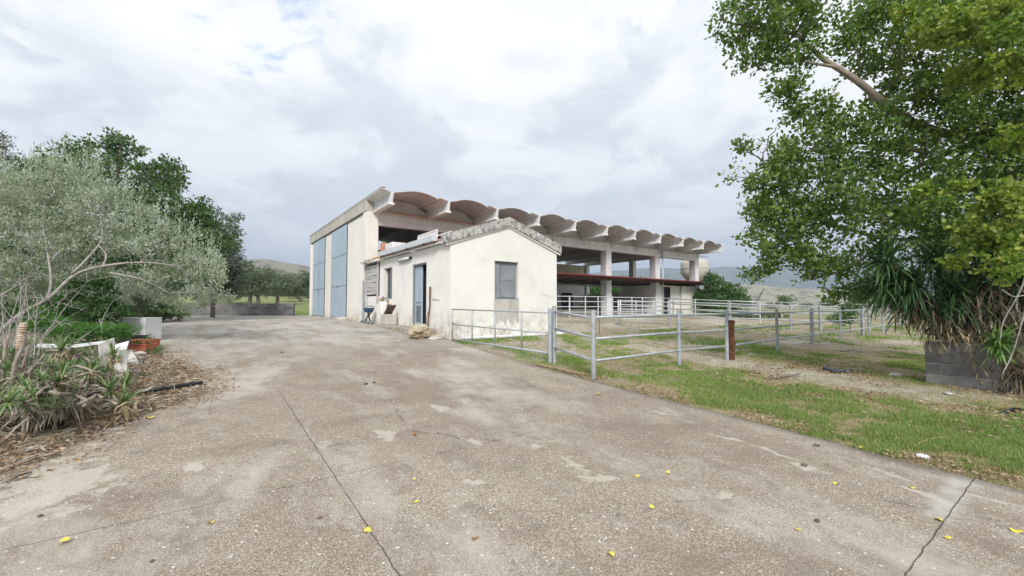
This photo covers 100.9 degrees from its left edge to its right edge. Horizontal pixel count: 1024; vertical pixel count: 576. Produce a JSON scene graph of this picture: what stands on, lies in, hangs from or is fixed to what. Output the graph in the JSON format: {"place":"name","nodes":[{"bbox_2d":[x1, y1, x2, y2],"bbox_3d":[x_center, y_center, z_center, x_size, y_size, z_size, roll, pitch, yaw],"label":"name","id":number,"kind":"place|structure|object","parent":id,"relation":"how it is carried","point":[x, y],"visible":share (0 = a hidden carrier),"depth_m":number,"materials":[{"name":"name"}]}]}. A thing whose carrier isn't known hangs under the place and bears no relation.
{"place":"outdoors","nodes":[
{"label":"outdoors","id":0,"kind":"place"},
{"bbox_2d":[0,345,152,441],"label":"earth bank","id":1,"kind":"structure","parent":0,"point":[20,370],"depth_m":5.13,"materials":[{"name":"soil"}]},
{"bbox_2d":[0,354,18,377],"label":"aloe","id":2,"kind":"object","parent":1,"relation":"on","point":[7,366],"visible":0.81,"depth_m":4.84,"materials":[{"name":"green plant"}]},
{"bbox_2d":[0,378,39,414],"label":"aloe","id":3,"kind":"object","parent":1,"relation":"on","point":[12,394],"visible":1,"depth_m":3.38,"materials":[{"name":"green plant"}]},
{"bbox_2d":[0,389,40,424],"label":"aloe","id":4,"kind":"object","parent":1,"relation":"on","point":[18,409],"visible":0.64,"depth_m":3.53,"materials":[{"name":"green plant"}]},
{"bbox_2d":[0,323,45,386],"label":"aloe stalks","id":5,"kind":"object","parent":1,"relation":"on","point":[21,341],"visible":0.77,"depth_m":4.64,"materials":[{"name":"beige plant"}]},
{"bbox_2d":[4,371,42,396],"bbox_3d":[-4.986,1.048,4.394,0.289,0.571,1.531,2,-3,-43],"label":"aloe","id":6,"kind":"object","parent":1,"relation":"on","point":[27,382],"visible":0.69,"depth_m":3.94,"materials":[{"name":"green plant"}]},
{"bbox_2d":[2,404,51,437],"bbox_3d":[-4.876,1.321,4.268,1.269,0.405,0.754,-2,-3,35],"label":"fallen branch","id":7,"kind":"object","parent":1,"relation":"on","point":[24,426],"visible":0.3,"depth_m":3.94,"materials":[{"name":"wood"}]},
{"bbox_2d":[0,333,106,430],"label":"dead thatch","id":8,"kind":"object","parent":1,"relation":"on","point":[57,414],"visible":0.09,"depth_m":4.16,"materials":[{"name":"plant"}]},
{"bbox_2d":[6,383,102,422],"bbox_3d":[-5.593,1.287,4.858,2.987,0.476,0.528,-1,-3,30],"label":"fallen branch","id":9,"kind":"object","parent":1,"relation":"on","point":[73,408],"visible":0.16,"depth_m":4.20,"materials":[{"name":"wood"}]},
{"bbox_2d":[40,332,75,366],"bbox_3d":[-7.426,0.929,6.716,3.231,0.590,0.431,-2,-3,36],"label":"aloe","id":10,"kind":"object","parent":1,"relation":"on","point":[61,347],"visible":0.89,"depth_m":5.90,"materials":[{"name":"green plant"}]},
{"bbox_2d":[14,390,104,433],"bbox_3d":[-4.622,1.279,4.338,0.858,0.441,0.862,-1,-3,15],"label":"fallen branch","id":11,"kind":"object","parent":1,"relation":"on","point":[38,421],"visible":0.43,"depth_m":4.02,"materials":[{"name":"wood"}]},
{"bbox_2d":[0,335,120,424],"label":"undergrowth","id":12,"kind":"object","parent":1,"relation":"on","point":[47,394],"visible":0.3,"depth_m":5.07,"materials":[{"name":"green plant"}]},
{"bbox_2d":[48,390,86,399],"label":"fallen branch","id":13,"kind":"object","parent":12,"relation":"on","point":[53,392],"visible":0.91,"depth_m":3.91,"materials":[{"name":"brown wood"}]},
{"bbox_2d":[68,365,106,375],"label":"fallen branch","id":14,"kind":"object","parent":12,"relation":"on","point":[86,368],"visible":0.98,"depth_m":4.71,"materials":[{"name":"wood"}]},
{"bbox_2d":[31,362,89,397],"bbox_3d":[-5.365,1.067,4.750,1.915,0.556,0.512,-1,-3,30],"label":"aloe","id":15,"kind":"object","parent":1,"relation":"on","point":[60,378],"visible":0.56,"depth_m":4.38,"materials":[{"name":"green plant"}]},
{"bbox_2d":[57,399,99,425],"bbox_3d":[-4.519,1.311,4.388,0.385,0.470,0.376,-2,-3,32],"label":"dead aloe head","id":16,"kind":"object","parent":1,"relation":"on","point":[87,412],"visible":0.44,"depth_m":4.39},
{"bbox_2d":[69,370,97,395],"bbox_3d":[-5.272,1.190,5.191,0.232,0.368,0.133,1,-3,-22],"label":"broken slab","id":17,"kind":"object","parent":1,"relation":"on","point":[89,391],"depth_m":5.17,"materials":[{"name":"grey concrete"}]},
{"bbox_2d":[64,358,108,391],"bbox_3d":[-5.552,1.089,5.541,0.462,0.481,1.613,2,-3,-44],"label":"aloe","id":18,"kind":"object","parent":1,"relation":"on","point":[91,373],"visible":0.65,"depth_m":5.13,"materials":[{"name":"green plant"}]},
{"bbox_2d":[82,399,117,406],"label":"fallen branch","id":19,"kind":"object","parent":1,"relation":"on","point":[100,400],"visible":0.94,"depth_m":4.15,"materials":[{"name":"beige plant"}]},
{"bbox_2d":[76,394,103,405],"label":"fallen branch","id":20,"kind":"object","parent":19,"relation":"on","point":[88,400],"visible":1,"depth_m":3.76,"materials":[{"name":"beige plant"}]},
{"bbox_2d":[98,338,114,369],"bbox_3d":[-6.224,1.019,6.515,0.218,0.485,0.205,-2,-3,33],"label":"broken slab","id":21,"kind":"object","parent":1,"relation":"on","point":[102,345],"depth_m":6.50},
{"bbox_2d":[86,368,129,408],"bbox_3d":[-4.861,1.211,5.015,0.714,0.512,0.372,-1,-3,23],"label":"aloe","id":22,"kind":"object","parent":1,"relation":"on","point":[109,386],"visible":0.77,"depth_m":4.94,"materials":[{"name":"green plant"}]},
{"bbox_2d":[95,338,127,367],"bbox_3d":[-6.417,1.009,6.762,2.200,0.535,0.445,-2,-3,45],"label":"aloe","id":23,"kind":"object","parent":1,"relation":"on","point":[112,353],"visible":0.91,"depth_m":6.13,"materials":[{"name":"green plant"}]},
{"bbox_2d":[94,378,144,414],"bbox_3d":[-4.317,1.272,4.677,0.461,0.562,0.500,2,-3,-36],"label":"aloe","id":24,"kind":"object","parent":1,"relation":"on","point":[125,397],"visible":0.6,"depth_m":4.65,"materials":[{"name":"green plant"}]},
{"bbox_2d":[115,341,128,350],"bbox_3d":[-6.664,1.041,7.194,0.247,0.274,0.210,-2,-3,36],"label":"white basin","id":25,"kind":"object","parent":1,"relation":"on","point":[124,344],"visible":0.36,"depth_m":7.15,"materials":[{"name":"plastic"}]},
{"bbox_2d":[115,368,140,396],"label":"aloe","id":26,"kind":"object","parent":1,"relation":"on","point":[128,376],"visible":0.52,"depth_m":5.30,"materials":[{"name":"green plant"}]},
{"bbox_2d":[85,259,309,295],"bbox_3d":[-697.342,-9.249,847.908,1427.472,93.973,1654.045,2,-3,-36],"label":"hill","id":27,"kind":"structure","parent":0,"point":[284,266],"depth_m":682.30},
{"bbox_2d":[0,296,1023,489],"bbox_3d":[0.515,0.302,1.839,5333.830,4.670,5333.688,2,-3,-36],"label":"ground","id":28,"kind":"structure","parent":0,"point":[609,328],"depth_m":11.65,"materials":[{"name":"soil"}]},
{"bbox_2d":[0,130,25,200],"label":"wispy tree","id":29,"kind":"object","parent":28,"relation":"on","point":[4,147],"visible":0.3,"depth_m":16.31,"materials":[{"name":"green plant"}]},
{"bbox_2d":[24,384,37,401],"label":"aloe","id":30,"kind":"object","parent":28,"relation":"on","point":[30,391],"visible":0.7,"depth_m":3.71,"materials":[{"name":"green plant"}]},
{"bbox_2d":[22,365,55,390],"bbox_3d":[-5.327,1.061,4.805,1.883,0.508,0.280,-2,-3,44],"label":"aloe","id":31,"kind":"object","parent":28,"relation":"on","point":[38,377],"visible":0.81,"depth_m":4.28,"materials":[{"name":"green plant"}]},
{"bbox_2d":[0,194,95,331],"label":"dark shrub","id":32,"kind":"object","parent":28,"relation":"on","point":[10,306],"visible":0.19,"depth_m":12.23,"materials":[{"name":"green plant"}]},
{"bbox_2d":[0,239,122,365],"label":"bare shrub","id":33,"kind":"object","parent":28,"relation":"on","point":[8,330],"visible":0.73,"depth_m":7.13,"materials":[{"name":"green plant"}]},
{"bbox_2d":[7,305,146,350],"bbox_3d":[-8.588,0.864,8.232,2.432,1.090,1.079,0,-2,3],"label":"feathery weed","id":34,"kind":"object","parent":28,"relation":"on","point":[116,330],"visible":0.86,"depth_m":8.17,"materials":[{"name":"green plant"}]},
{"bbox_2d":[34,274,130,341],"bbox_3d":[-9.603,0.524,9.533,1.597,1.761,1.452,2,-3,-36],"label":"leafy bush","id":35,"kind":"object","parent":28,"relation":"on","point":[99,308],"visible":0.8,"depth_m":9.44,"materials":[{"name":"green plant"}]},
{"bbox_2d":[0,131,237,335],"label":"silver shrub","id":36,"kind":"object","parent":28,"relation":"on","point":[86,187],"visible":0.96,"depth_m":9.51,"materials":[{"name":"green plant"}]},
{"bbox_2d":[113,361,127,379],"bbox_3d":[-5.655,1.244,6.108,0.245,0.346,0.156,-2,-3,41],"label":"broken slab","id":37,"kind":"object","parent":28,"relation":"on","point":[122,365],"depth_m":6.13,"materials":[{"name":"white concrete"}]},
{"bbox_2d":[0,126,243,321],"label":"evergreen tree","id":38,"kind":"object","parent":28,"relation":"on","point":[169,183],"visible":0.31,"depth_m":17.81,"materials":[{"name":"green plant"}]},
{"bbox_2d":[103,401,142,428],"bbox_3d":[-4.029,1.429,4.458,0.477,0.424,0.384,2,-3,-36],"label":"dead aloe head","id":39,"kind":"object","parent":28,"relation":"on","point":[123,416],"visible":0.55,"depth_m":4.39},
{"bbox_2d":[116,350,141,371],"bbox_3d":[-6.322,1.226,6.937,0.857,0.401,0.317,-2,-3,33],"label":"broken slab","id":40,"kind":"object","parent":28,"relation":"on","point":[128,355],"depth_m":7.05,"materials":[{"name":"white concrete"}]},
{"bbox_2d":[111,335,146,342],"bbox_3d":[-8.667,1.180,9.558,0.550,0.220,0.346,0,-2,3],"label":"black crate","id":41,"kind":"object","parent":28,"relation":"on","point":[131,337],"visible":0.16,"depth_m":9.40,"materials":[{"name":"plastic"}]},
{"bbox_2d":[81,272,185,316],"bbox_3d":[-10.224,0.450,11.351,1.730,1.826,2.445,-2,-3,40],"label":"dark thicket","id":42,"kind":"object","parent":28,"relation":"on","point":[138,299],"visible":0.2,"depth_m":11.50,"materials":[{"name":"green plant"}]},
{"bbox_2d":[110,317,161,338],"bbox_3d":[-9.229,1.019,10.367,0.916,0.593,0.468,0,-2,3],"label":"white planter","id":43,"kind":"object","parent":28,"relation":"on","point":[153,325],"visible":0.42,"depth_m":10.21,"materials":[{"name":"concrete"}]},
{"bbox_2d":[127,337,156,351],"bbox_3d":[-7.652,1.151,8.723,0.583,0.328,0.385,0,-2,3],"label":"clay planter","id":44,"kind":"object","parent":28,"relation":"on","point":[139,345],"visible":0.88,"depth_m":8.60,"materials":[{"name":"ceramic"}]},
{"bbox_2d":[131,332,160,346],"bbox_3d":[-7.977,1.115,9.223,0.531,0.381,0.338,0,-2,3],"label":"clay planter","id":45,"kind":"object","parent":28,"relation":"on","point":[157,341],"visible":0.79,"depth_m":9.23,"materials":[{"name":"ceramic"}]},
{"bbox_2d":[113,292,190,320],"bbox_3d":[-14.219,0.826,16.493,2.048,1.540,5.181,1,-3,-13],"label":"ivy mound","id":46,"kind":"object","parent":28,"relation":"on","point":[162,310],"visible":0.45,"depth_m":16.39,"materials":[{"name":"green plant"}]},
{"bbox_2d":[168,203,255,316],"bbox_3d":[-17.160,-1.556,24.012,4.842,6.796,3.606,0,-2,-7],"label":"grey green tree","id":47,"kind":"object","parent":28,"relation":"on","point":[235,280],"visible":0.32,"depth_m":23.95,"materials":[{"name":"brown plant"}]},
{"bbox_2d":[210,290,253,302],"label":"olive tree","id":48,"kind":"object","parent":28,"relation":"on","point":[241,296],"visible":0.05,"depth_m":51.86,"materials":[{"name":"green plant"}]},
{"bbox_2d":[227,263,280,302],"bbox_3d":[-24.909,-0.160,40.139,5.304,4.633,4.690,1,-3,-15],"label":"olive tree","id":49,"kind":"object","parent":28,"relation":"on","point":[261,279],"visible":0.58,"depth_m":39.79,"materials":[{"name":"green plant"}]},
{"bbox_2d":[258,267,299,302],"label":"olive tree","id":50,"kind":"object","parent":28,"relation":"on","point":[288,281],"visible":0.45,"depth_m":46.72,"materials":[{"name":"green plant"}]},
{"bbox_2d":[279,270,309,301],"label":"olive tree","id":51,"kind":"object","parent":28,"relation":"on","point":[304,279],"visible":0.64,"depth_m":57.60,"materials":[{"name":"green plant"}]},
{"bbox_2d":[363,308,373,320],"bbox_3d":[-5.968,1.166,17.577,0.518,0.686,0.601,2,-3,-36],"label":"blue basin","id":52,"kind":"object","parent":28,"relation":"on","point":[369,311],"visible":0.91,"depth_m":17.47,"materials":[{"name":"plastic"}]},
{"bbox_2d":[376,301,387,323],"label":"pier","id":53,"kind":"structure","parent":28,"relation":"on","point":[381,307],"depth_m":16.67,"materials":[{"name":"beige paint"}]},
{"bbox_2d":[364,217,561,338],"bbox_3d":[-2.549,-0.199,16.995,4.660,3.950,8.290,2,-3,-36],"label":"hut","id":54,"kind":"object","parent":28,"relation":"on","point":[509,263],"visible":0.98,"depth_m":13.79,"materials":[{"name":"beige paint"}]},
{"bbox_2d":[364,261,379,303],"bbox_3d":[-6.099,-0.223,18.412,0.204,1.821,1.840,2,-3,-36],"label":"board screen","id":55,"kind":"object","parent":54,"relation":"attached to","point":[372,280],"visible":0.88,"depth_m":18.32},
{"bbox_2d":[388,269,390,297],"bbox_3d":[-4.815,-0.205,16.975,0.040,1.160,0.910,2,-3,-36],"label":"window","id":56,"kind":"structure","parent":54,"relation":"in","point":[389,270],"depth_m":17.16,"materials":[{"name":"grey glass"}]},
{"bbox_2d":[385,242,405,257],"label":"roof block","id":57,"kind":"structure","parent":54,"relation":"on","point":[391,245],"depth_m":17.45,"materials":[{"name":"concrete"}]},
{"bbox_2d":[415,266,422,324],"bbox_3d":[-3.220,0.261,14.639,0.040,2.030,0.570,2,-3,-36],"label":"door","id":58,"kind":"structure","parent":54,"relation":"in","point":[418,270],"depth_m":14.62,"materials":[{"name":"blue paint"}]},
{"bbox_2d":[418,229,451,246],"bbox_3d":[-2.622,-1.648,14.233,0.540,0.390,1.520,2,-3,-36],"label":"white rack","id":59,"kind":"object","parent":54,"relation":"on","point":[433,232],"visible":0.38,"depth_m":13.97,"materials":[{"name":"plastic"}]},
{"bbox_2d":[451,309,547,353],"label":"tube gate","id":60,"kind":"structure","parent":28,"relation":"on","point":[472,326],"depth_m":10.45,"materials":[{"name":"metal"}]},
{"bbox_2d":[0,315,1023,575],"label":"concrete yard","id":61,"kind":"structure","parent":28,"relation":"on","point":[532,471],"depth_m":3.20,"materials":[{"name":"grey concrete"}]},
{"bbox_2d":[5,471,31,482],"bbox_3d":[-3.615,1.381,3.107,0.037,0.036,0.181,0,-2,-5],"label":"stick","id":62,"kind":"object","parent":61,"relation":"on","point":[13,478],"visible":1,"depth_m":3.07,"materials":[{"name":"wood"}]},
{"bbox_2d":[0,451,58,472],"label":"stick","id":63,"kind":"object","parent":61,"relation":"on","point":[28,459],"visible":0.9,"depth_m":3.36,"materials":[{"name":"wood"}]},
{"bbox_2d":[0,338,244,482],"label":"leaf litter","id":64,"kind":"object","parent":61,"relation":"on","point":[98,416],"visible":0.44,"depth_m":4.90,"materials":[{"name":"brown plant"}]},
{"bbox_2d":[140,381,202,394],"bbox_3d":[-4.531,1.327,5.634,0.117,0.072,0.724,-1,-3,22],"label":"black pipe","id":65,"kind":"object","parent":64,"relation":"on","point":[176,386],"visible":0.88,"depth_m":5.65,"materials":[{"name":"plastic"}]},
{"bbox_2d":[143,344,165,355],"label":"weed","id":66,"kind":"object","parent":61,"relation":"on","point":[158,350],"visible":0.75,"depth_m":8.53,"materials":[{"name":"green plant"}]},
{"bbox_2d":[168,303,294,315],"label":"block wall","id":67,"kind":"structure","parent":61,"relation":"on","point":[261,309],"depth_m":28.57,"materials":[{"name":"grey concrete"}]},
{"bbox_2d":[370,324,434,334],"bbox_3d":[-4.022,1.477,14.864,0.732,0.280,4.494,2,-3,-36],"label":"door step","id":68,"kind":"object","parent":61,"relation":"on","point":[403,329],"depth_m":14.09,"materials":[{"name":"concrete"}]},
{"bbox_2d":[380,314,396,324],"bbox_3d":[-4.630,1.179,15.846,0.450,0.400,0.540,2,-3,-36],"label":"concrete block","id":69,"kind":"object","parent":68,"relation":"on","point":[388,319],"depth_m":15.64,"materials":[{"name":"white concrete"}]},
{"bbox_2d":[384,305,395,313],"bbox_3d":[-4.552,0.814,15.745,0.300,0.370,0.535,2,-3,-36],"label":"broken tile","id":70,"kind":"object","parent":69,"relation":"on","point":[389,309],"visible":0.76,"depth_m":15.69,"materials":[{"name":"tile"}]},
{"bbox_2d":[408,324,431,338],"bbox_3d":[-2.723,1.347,12.548,0.699,0.543,1.014,1,-3,-14],"label":"boulder","id":71,"kind":"object","parent":61,"relation":"on","point":[416,331],"visible":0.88,"depth_m":12.24,"materials":[{"name":"stone"}]},
{"bbox_2d":[462,332,563,338],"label":"broken kerb","id":72,"kind":"structure","parent":28,"relation":"on","point":[507,336],"depth_m":13.16,"materials":[{"name":"concrete"}]},
{"bbox_2d":[309,186,725,319],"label":"barn","id":73,"kind":"structure","parent":28,"relation":"on","point":[343,245],"depth_m":26.21,"materials":[{"name":"concrete"}]},
{"bbox_2d":[313,236,325,316],"bbox_3d":[-12.470,-0.633,27.480,0.200,5.115,3.440,2,-3,-36],"label":"sliding door","id":74,"kind":"structure","parent":73,"relation":"in","point":[320,245],"depth_m":27.22,"materials":[{"name":"blue paint"}]},
{"bbox_2d":[330,223,347,316],"bbox_3d":[-9.506,-0.811,23.321,0.263,5.115,3.380,2,-3,-36],"label":"sliding door","id":75,"kind":"structure","parent":73,"relation":"in","point":[339,236],"depth_m":23.09,"materials":[{"name":"blue paint"}]},
{"bbox_2d":[561,293,572,309],"bbox_3d":[4.700,1.301,36.250,1.040,1.740,1.024,2,-3,-36],"label":"black drum","id":76,"kind":"object","parent":73,"relation":"on","point":[567,303],"visible":0.6,"depth_m":35.82,"materials":[{"name":"plastic"}]},
{"bbox_2d":[557,298,597,315],"bbox_3d":[3.985,1.249,27.980,4.808,1.196,0.230,2,-3,-36],"label":"feed barrier","id":77,"kind":"object","parent":73,"relation":"on","point":[580,310],"visible":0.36,"depth_m":28.32,"materials":[{"name":"metal"}]},
{"bbox_2d":[613,299,646,314],"bbox_3d":[8.324,1.383,31.106,4.908,1.196,0.230,2,-3,-36],"label":"feed barrier","id":78,"kind":"object","parent":73,"relation":"on","point":[615,313],"visible":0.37,"depth_m":31.41,"materials":[{"name":"metal"}]},
{"bbox_2d":[548,308,551,363],"bbox_3d":[0.789,1.033,8.775,0.080,1.220,0.080,2,-3,-36],"label":"gate post","id":79,"kind":"object","parent":28,"relation":"on","point":[549,335],"visible":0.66,"depth_m":8.75,"materials":[{"name":"metal"}]},
{"bbox_2d":[536,363,584,374],"bbox_3d":[0.891,1.531,7.991,0.050,0.091,1.215,2,-3,-41],"label":"timber edge","id":80,"kind":"object","parent":28,"relation":"on","point":[547,366],"visible":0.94,"depth_m":8.02,"materials":[{"name":"beige wood"}]},
{"bbox_2d":[552,306,595,379],"bbox_3d":[1.140,1.013,8.033,0.086,1.343,1.711,1,-3,-18],"label":"corral fence","id":81,"kind":"object","parent":28,"relation":"on","point":[592,336],"visible":0.83,"depth_m":7.62,"materials":[{"name":"metal"}]},
{"bbox_2d":[590,285,619,293],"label":"field bush","id":82,"kind":"object","parent":28,"relation":"on","point":[615,290],"visible":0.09,"depth_m":50.75,"materials":[{"name":"green plant"}]},
{"bbox_2d":[557,296,668,317],"bbox_3d":[6.298,1.208,26.628,12.272,1.340,0.142,2,-3,-36],"label":"yard rail","id":83,"kind":"object","parent":28,"relation":"on","point":[598,306],"visible":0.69,"depth_m":26.20,"materials":[{"name":"silver metal"}]},
{"bbox_2d":[680,259,709,312],"bbox_3d":[17.350,-0.137,40.042,2.600,5.203,2.600,2,-3,-36],"label":"storage tank","id":84,"kind":"object","parent":28,"relation":"on","point":[703,266],"visible":0.49,"depth_m":39.29,"materials":[{"name":"metal"}]},
{"bbox_2d":[669,298,760,322],"bbox_3d":[12.667,1.390,26.852,0.486,1.644,7.202,1,-3,-21],"label":"yard rail","id":85,"kind":"object","parent":28,"relation":"on","point":[759,308],"visible":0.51,"depth_m":26.25,"materials":[{"name":"silver metal"}]},
{"bbox_2d":[693,270,751,315],"bbox_3d":[15.794,0.368,32.767,5.122,3.765,4.516,2,-3,-36],"label":"round bush","id":86,"kind":"object","parent":28,"relation":"on","point":[722,292],"visible":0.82,"depth_m":32.52,"materials":[{"name":"green plant"}]},
{"bbox_2d":[728,320,735,359],"bbox_3d":[5.175,1.245,9.939,0.130,0.980,0.100,2,-3,-36],"label":"rusty post","id":87,"kind":"object","parent":28,"relation":"on","point":[732,342],"visible":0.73,"depth_m":9.89,"materials":[{"name":"metal"}]},
{"bbox_2d":[452,317,1023,379],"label":"corral grass","id":88,"kind":"structure","parent":28,"relation":"on","point":[722,340],"depth_m":12.99,"materials":[{"name":"green plant"}]},
{"bbox_2d":[596,307,907,364],"bbox_3d":[12.785,1.372,16.093,28.912,1.316,0.244,2,-3,-38],"label":"corral fence","id":89,"kind":"object","parent":28,"relation":"on","point":[678,332],"visible":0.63,"depth_m":9.88,"materials":[{"name":"metal"}]},
{"bbox_2d":[718,309,788,318],"bbox_3d":[17.355,1.933,29.955,6.782,1.023,2.284,1,-3,-13],"label":"scrub","id":90,"kind":"object","parent":28,"relation":"on","point":[770,315],"visible":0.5,"depth_m":29.62,"materials":[{"name":"green plant"}]},
{"bbox_2d":[668,300,870,332],"bbox_3d":[11.804,1.345,19.653,8.620,1.585,0.242,0,-2,10],"label":"corral fence","id":91,"kind":"object","parent":28,"relation":"on","point":[820,314],"visible":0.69,"depth_m":19.60,"materials":[{"name":"metal"}]},
{"bbox_2d":[617,300,668,323],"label":"bar gate","id":92,"kind":"structure","parent":91,"relation":"attached to","point":[635,305],"depth_m":20.14,"materials":[{"name":"silver metal"}]},
{"bbox_2d":[672,299,889,320],"bbox_3d":[21.211,1.664,30.320,19.582,1.797,0.127,0,-2,-1],"label":"yard rail","id":93,"kind":"object","parent":28,"relation":"on","point":[781,307],"visible":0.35,"depth_m":30.29,"materials":[{"name":"metal"}]},
{"bbox_2d":[775,294,797,304],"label":"distant bush","id":94,"kind":"object","parent":28,"relation":"on","point":[782,298],"visible":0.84,"depth_m":79.71,"materials":[{"name":"green plant"}]},
{"bbox_2d":[555,367,1023,482],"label":"edge litter","id":95,"kind":"object","parent":28,"relation":"on","point":[903,451],"visible":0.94,"depth_m":4.64,"materials":[{"name":"brown plant"}]},
{"bbox_2d":[575,342,1023,476],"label":"lawn grass","id":96,"kind":"structure","parent":28,"relation":"on","point":[933,433],"depth_m":5.49,"materials":[{"name":"green plant"}]},
{"bbox_2d":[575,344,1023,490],"bbox_3d":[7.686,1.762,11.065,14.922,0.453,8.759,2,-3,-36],"label":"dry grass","id":97,"kind":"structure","parent":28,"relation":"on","point":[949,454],"depth_m":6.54,"materials":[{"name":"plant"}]},
{"bbox_2d":[822,366,853,372],"bbox_3d":[6.679,1.670,8.542,0.624,0.120,0.331,0,-2,1],"label":"dark log","id":98,"kind":"object","parent":28,"relation":"on","point":[824,368],"visible":0.9,"depth_m":8.48,"materials":[{"name":"wood"}]},
{"bbox_2d":[825,295,871,332],"bbox_3d":[15.424,1.074,19.008,2.426,2.048,1.224,0,-2,-1],"label":"sapling","id":99,"kind":"object","parent":28,"relation":"on","point":[846,315],"visible":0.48,"depth_m":18.92,"materials":[{"name":"green plant"}]},
{"bbox_2d":[701,359,1023,442],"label":"wall litter","id":100,"kind":"object","parent":28,"relation":"on","point":[966,411],"depth_m":6.90,"materials":[{"name":"brown plant"}]},
{"bbox_2d":[704,0,1023,311],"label":"broadleaf tree","id":101,"kind":"object","parent":28,"relation":"on","point":[983,29],"visible":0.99,"depth_m":8.11,"materials":[{"name":"green plant"}]},
{"bbox_2d":[838,212,1023,397],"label":"yucca","id":102,"kind":"object","parent":28,"relation":"on","point":[914,303],"visible":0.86,"depth_m":7.38,"materials":[{"name":"plant"}]},
{"bbox_2d":[1000,280,1023,375],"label":"dry vine","id":103,"kind":"object","parent":102,"relation":"hanging from","point":[1015,299],"visible":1,"depth_m":6.42,"materials":[{"name":"brown plant"}]},
{"bbox_2d":[924,341,1023,392],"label":"block wall","id":104,"kind":"structure","parent":28,"relation":"on","point":[948,366],"depth_m":7.41,"materials":[{"name":"grey concrete"}]},
{"bbox_2d":[0,0,1023,272],"label":"sky","id":105,"kind":"structure","parent":0,"point":[286,115],"materials":[{"name":"white"}]},
{"bbox_2d":[590,266,998,292],"bbox_3d":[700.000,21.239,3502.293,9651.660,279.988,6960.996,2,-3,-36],"label":"mountain","id":106,"kind":"structure","parent":0,"point":[729,274],"depth_m":2380.81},
{"bbox_2d":[700,284,996,307],"bbox_3d":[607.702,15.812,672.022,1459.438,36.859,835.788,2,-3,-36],"label":"hillside","id":107,"kind":"structure","parent":0,"point":[769,294],"depth_m":457.54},
{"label":"fallen branch","id":108,"kind":"object","parent":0,"visible":0},
{"bbox_2d":[37,341,103,347],"bbox_3d":[-7.187,0.927,6.928,0.940,0.117,0.082,1,-3,-12],"label":"curved rim","id":109,"kind":"object","parent":108,"relation":"on","point":[79,345],"visible":0.48,"depth_m":6.91,"materials":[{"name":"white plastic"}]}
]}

